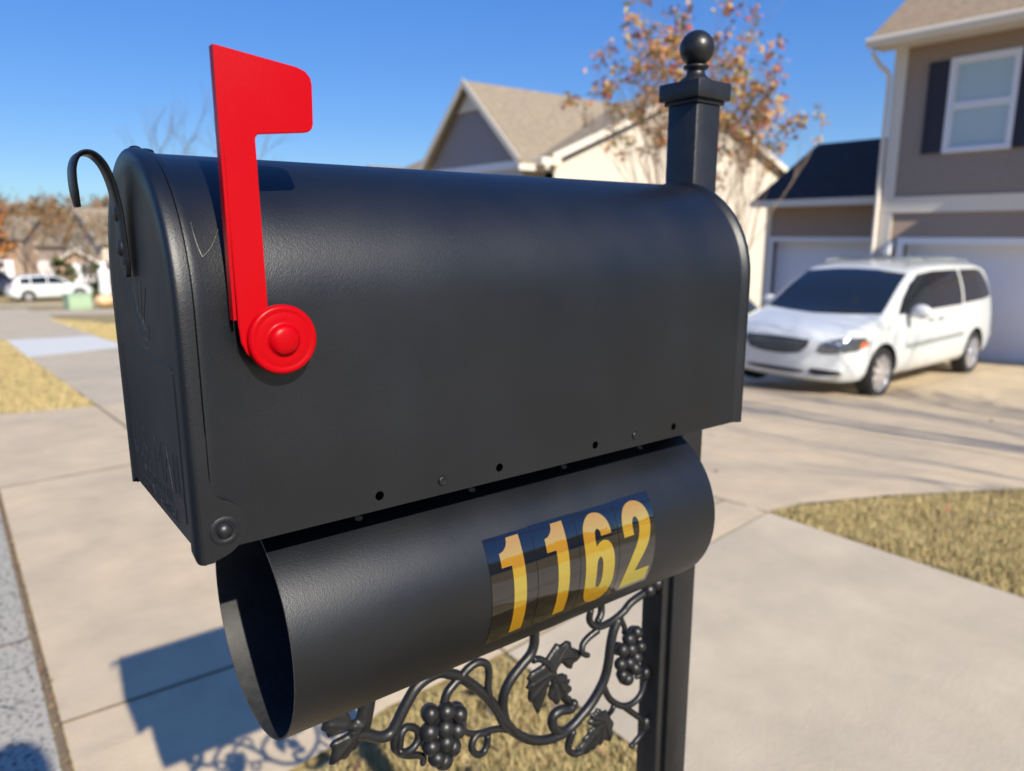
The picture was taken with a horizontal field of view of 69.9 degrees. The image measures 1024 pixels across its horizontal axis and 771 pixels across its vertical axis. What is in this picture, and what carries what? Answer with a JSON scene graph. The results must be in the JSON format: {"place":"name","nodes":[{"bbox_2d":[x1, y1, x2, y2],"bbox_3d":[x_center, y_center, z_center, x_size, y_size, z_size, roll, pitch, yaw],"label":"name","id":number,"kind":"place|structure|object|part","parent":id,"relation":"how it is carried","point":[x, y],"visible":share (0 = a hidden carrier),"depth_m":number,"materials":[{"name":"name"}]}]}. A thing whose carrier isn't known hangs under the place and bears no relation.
{"place":"outdoors","nodes":[
{"label":"outdoors","id":0,"kind":"place"},
{"bbox_2d":[0,340,94,413],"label":"grass","id":1,"kind":"structure","parent":0,"point":[15,401],"depth_m":8.46,"materials":[{"name":"yellow plant"}]},
{"bbox_2d":[0,302,96,306],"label":"sidewalk","id":2,"kind":"structure","parent":0,"point":[56,304],"depth_m":43.12,"materials":[{"name":"grey concrete"}]},
{"bbox_2d":[0,308,113,339],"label":"sidewalk","id":3,"kind":"structure","parent":0,"point":[19,323],"depth_m":22.88,"materials":[{"name":"grey concrete"}]},
{"bbox_2d":[6,336,117,356],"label":"sidewalk","id":4,"kind":"structure","parent":0,"point":[41,346],"depth_m":14.69,"materials":[{"name":"concrete"}]},
{"bbox_2d":[29,348,123,404],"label":"sidewalk","id":5,"kind":"structure","parent":0,"point":[103,365],"depth_m":9.99,"materials":[{"name":"grey concrete"}]},
{"bbox_2d":[48,318,116,342],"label":"grass","id":6,"kind":"structure","parent":0,"point":[106,331],"depth_m":20.50,"materials":[{"name":"yellow plant"}]},
{"bbox_2d":[0,0,905,210],"label":"sky","id":7,"kind":"structure","parent":0,"point":[384,75],"materials":[{"name":"blue"}]},
{"bbox_2d":[324,652,636,770],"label":"grass","id":8,"kind":"structure","parent":0,"point":[508,742],"depth_m":1.84,"materials":[{"name":"beige plant"}]},
{"bbox_2d":[0,359,1023,770],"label":"driveway","id":9,"kind":"structure","parent":0,"point":[122,589],"depth_m":3.66,"materials":[{"name":"concrete"}]},
{"bbox_2d":[0,361,1020,724],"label":"pavement joints","id":10,"kind":"object","parent":9,"relation":"on","point":[232,665],"visible":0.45,"depth_m":2.41,"materials":[{"name":"concrete"}]},
{"bbox_2d":[744,256,990,395],"bbox_3d":[5.495,-1.052,11.298,5.246,1.810,2.524,-9,14,-38],"label":"white minivan","id":11,"kind":"object","parent":9,"relation":"on","point":[869,327],"visible":0.94,"depth_m":10.19,"materials":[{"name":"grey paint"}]},
{"bbox_3d":[5.536,-1.280,10.113,1.040,0.535,0.152,-9,14,-38],"label":"side window","id":12,"kind":"part","parent":11,"relation":"part of","materials":[{"name":"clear glass"}]},
{"bbox_3d":[6.398,-1.433,10.796,0.980,0.527,0.149,-9,14,-38],"label":"side window","id":13,"kind":"part","parent":11,"relation":"part of","materials":[{"name":"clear glass"}]},
{"bbox_3d":[7.281,-1.582,11.502,1.141,0.497,0.149,-9,14,-38],"label":"side window","id":14,"kind":"part","parent":11,"relation":"part of","materials":[{"name":"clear glass"}]},
{"bbox_2d":[0,292,1023,770],"bbox_3d":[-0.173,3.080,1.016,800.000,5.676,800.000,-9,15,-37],"label":"ground","id":15,"kind":"structure","parent":0,"point":[318,762],"depth_m":2.25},
{"bbox_2d":[0,271,9,292],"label":"dark car","id":16,"kind":"object","parent":15,"relation":"on","point":[4,278],"visible":0.47,"depth_m":52.58,"materials":[{"name":"blue paint"}]},
{"bbox_2d":[0,196,18,272],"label":"autumn oak tree","id":17,"kind":"object","parent":15,"relation":"on","point":[5,247],"visible":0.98,"depth_m":53.80,"materials":[{"name":"orange plant"}]},
{"bbox_2d":[0,217,46,277],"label":"house","id":18,"kind":"structure","parent":15,"relation":"on","point":[14,267],"depth_m":91.03,"materials":[{"name":"brown"}]},
{"bbox_2d":[0,260,14,277],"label":"garage door","id":19,"kind":"structure","parent":18,"relation":"in","point":[8,264],"depth_m":90.54,"materials":[{"name":"white paint"}]},
{"bbox_2d":[0,515,61,770],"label":"gutter","id":20,"kind":"object","parent":15,"relation":"on","point":[27,741],"visible":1,"depth_m":2.10,"materials":[{"name":"concrete"}]},
{"bbox_2d":[0,183,62,274],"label":"bare tree","id":21,"kind":"object","parent":15,"relation":"on","point":[11,236],"visible":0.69,"depth_m":57.62,"materials":[{"name":"brown plant"}]},
{"bbox_2d":[0,497,70,770],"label":"gutter joint","id":22,"kind":"object","parent":15,"relation":"on","point":[59,737],"visible":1,"depth_m":2.28,"materials":[{"name":"grey concrete"}]},
{"bbox_2d":[0,494,72,770],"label":"leaf litter","id":23,"kind":"object","parent":22,"relation":"on","point":[54,704],"visible":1,"depth_m":2.34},
{"bbox_2d":[4,274,92,301],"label":"white suv","id":24,"kind":"object","parent":15,"relation":"on","point":[29,288],"visible":0.88,"depth_m":47.14,"materials":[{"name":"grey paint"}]},
{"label":"side window","id":25,"kind":"part","parent":24,"relation":"part of","materials":[{"name":"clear glass"}]},
{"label":"side window","id":26,"kind":"part","parent":24,"relation":"part of","materials":[{"name":"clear glass"}]},
{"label":"side window","id":27,"kind":"part","parent":24,"relation":"part of","materials":[{"name":"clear glass"}]},
{"bbox_2d":[33,224,66,274],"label":"house","id":28,"kind":"structure","parent":15,"relation":"on","point":[43,262],"depth_m":93.16,"materials":[{"name":"brown"}]},
{"bbox_2d":[37,261,54,274],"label":"garage door","id":29,"kind":"structure","parent":28,"relation":"in","point":[42,265],"depth_m":93.46,"materials":[{"name":"white paint"}]},
{"bbox_2d":[0,187,100,280],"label":"bare tree","id":30,"kind":"object","parent":15,"relation":"on","point":[49,225],"visible":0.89,"depth_m":53.33,"materials":[{"name":"brown plant"}]},
{"bbox_2d":[0,192,108,223],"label":"woods","id":31,"kind":"object","parent":15,"relation":"on","point":[102,203],"visible":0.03,"depth_m":176.33,"materials":[{"name":"brown plant"}]},
{"bbox_2d":[49,255,78,282],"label":"evergreen shrub","id":32,"kind":"object","parent":15,"relation":"on","point":[59,262],"visible":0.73,"depth_m":63.46,"materials":[{"name":"green plant"}]},
{"bbox_2d":[38,205,107,285],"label":"bare tree","id":33,"kind":"object","parent":15,"relation":"on","point":[51,235],"visible":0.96,"depth_m":49.64,"materials":[{"name":"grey plant"}]},
{"bbox_2d":[61,293,92,309],"bbox_3d":[-21.995,-4.254,37.103,1.080,0.780,1.120,11,16,43],"label":"utility box","id":34,"kind":"object","parent":15,"relation":"on","point":[77,301],"visible":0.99,"depth_m":36.74,"materials":[{"name":"green paint"}]},
{"bbox_2d":[70,298,80,307],"bbox_3d":[-21.799,-4.126,36.582,0.028,0.500,0.450,11,16,43],"label":"door panel","id":35,"kind":"structure","parent":34,"relation":"in","point":[74,302],"depth_m":36.57,"materials":[{"name":"green paint"}]},
{"bbox_2d":[81,297,91,306],"bbox_3d":[-21.456,-4.197,36.924,0.028,0.500,0.450,11,16,43],"label":"door panel","id":36,"kind":"structure","parent":34,"relation":"in","point":[85,301],"depth_m":36.91,"materials":[{"name":"green paint"}]},
{"bbox_2d":[44,206,109,283],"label":"bare tree","id":37,"kind":"object","parent":15,"relation":"on","point":[67,244],"visible":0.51,"depth_m":52.15,"materials":[{"name":"brown plant"}]},
{"bbox_2d":[47,248,107,283],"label":"house","id":38,"kind":"structure","parent":15,"relation":"on","point":[99,259],"depth_m":69.10,"materials":[{"name":"grey"}]},
{"bbox_2d":[73,263,97,283],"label":"garage door","id":39,"kind":"structure","parent":38,"relation":"in","point":[77,267],"depth_m":69.30,"materials":[{"name":"white paint"}]},
{"bbox_2d":[60,207,108,261],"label":"house","id":40,"kind":"structure","parent":15,"relation":"on","point":[83,210],"depth_m":71.71,"materials":[{"name":"beige"}]},
{"bbox_2d":[78,263,100,295],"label":"broad shrub","id":41,"kind":"object","parent":15,"relation":"on","point":[95,287],"visible":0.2,"depth_m":54.68,"materials":[{"name":"green plant"}]},
{"bbox_2d":[95,292,112,306],"bbox_3d":[-21.758,-4.598,39.148,0.913,0.790,0.960,-9,15,-37],"label":"pumpkin","id":42,"kind":"object","parent":15,"relation":"on","point":[104,300],"visible":0.92,"depth_m":38.86,"materials":[{"name":"brown"}]},
{"bbox_2d":[97,261,111,295],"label":"garden statue","id":43,"kind":"object","parent":15,"relation":"on","point":[103,274],"visible":0.72,"depth_m":43.16,"materials":[{"name":"white stone"}]},
{"bbox_2d":[115,83,298,160],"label":"bare tree","id":44,"kind":"object","parent":15,"relation":"on","point":[170,127],"visible":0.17,"depth_m":43.80,"materials":[{"name":"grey plant"}]},
{"bbox_2d":[368,164,403,167],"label":"house","id":45,"kind":"structure","parent":15,"relation":"on","point":[384,166],"depth_m":45.74,"materials":[{"name":"beige"}]},
{"bbox_2d":[67,30,750,770],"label":"mailbox","id":46,"kind":"object","parent":15,"relation":"on","point":[393,430],"visible":1,"depth_m":0.50,"materials":[{"name":"black metal"}]},
{"bbox_2d":[67,145,245,565],"bbox_3d":[-0.225,-0.027,0.446,0.054,0.229,0.183,-9,15,-37],"label":"door","id":47,"kind":"structure","parent":46,"relation":"in","point":[151,287],"depth_m":0.41,"materials":[{"name":"black metal"}]},
{"bbox_2d":[0,346,1003,770],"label":"fallen leaves","id":48,"kind":"object","parent":15,"relation":"on","point":[358,764],"visible":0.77,"depth_m":1.93,"materials":[{"name":"brown plant"}]},
{"bbox_2d":[403,78,788,309],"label":"neighbor house","id":49,"kind":"structure","parent":15,"relation":"on","point":[490,129],"depth_m":23.77,"materials":[{"name":"beige paint"}]},
{"bbox_2d":[560,0,829,249],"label":"crape myrtle tree","id":50,"kind":"object","parent":15,"relation":"on","point":[659,138],"visible":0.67,"depth_m":9.49,"materials":[{"name":"orange plant"}]},
{"bbox_2d":[749,0,1023,361],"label":"two storey house","id":51,"kind":"structure","parent":15,"relation":"on","point":[938,171],"depth_m":12.90,"materials":[{"name":"brown"}]},
{"bbox_2d":[765,237,876,295],"bbox_3d":[6.795,-2.032,15.875,0.290,2.320,2.700,-10,15,-39],"label":"garage door","id":52,"kind":"structure","parent":51,"relation":"in","point":[794,256],"depth_m":16.20,"materials":[{"name":"white paint"}]},
{"bbox_2d":[895,237,1023,361],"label":"garage door","id":53,"kind":"structure","parent":51,"relation":"in","point":[1001,260],"depth_m":12.73,"materials":[{"name":"white paint"}]},
{"bbox_2d":[941,47,1023,153],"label":"window","id":54,"kind":"structure","parent":51,"relation":"in","point":[983,87],"depth_m":12.34,"materials":[{"name":"white glass"}]},
{"bbox_2d":[508,512,1023,770],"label":"sidewalk","id":55,"kind":"structure","parent":0,"point":[814,649],"depth_m":2.21,"materials":[{"name":"grey concrete"}]},
{"bbox_2d":[771,486,1023,597],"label":"grass","id":56,"kind":"structure","parent":0,"point":[979,527],"depth_m":3.34,"materials":[{"name":"yellow plant"}]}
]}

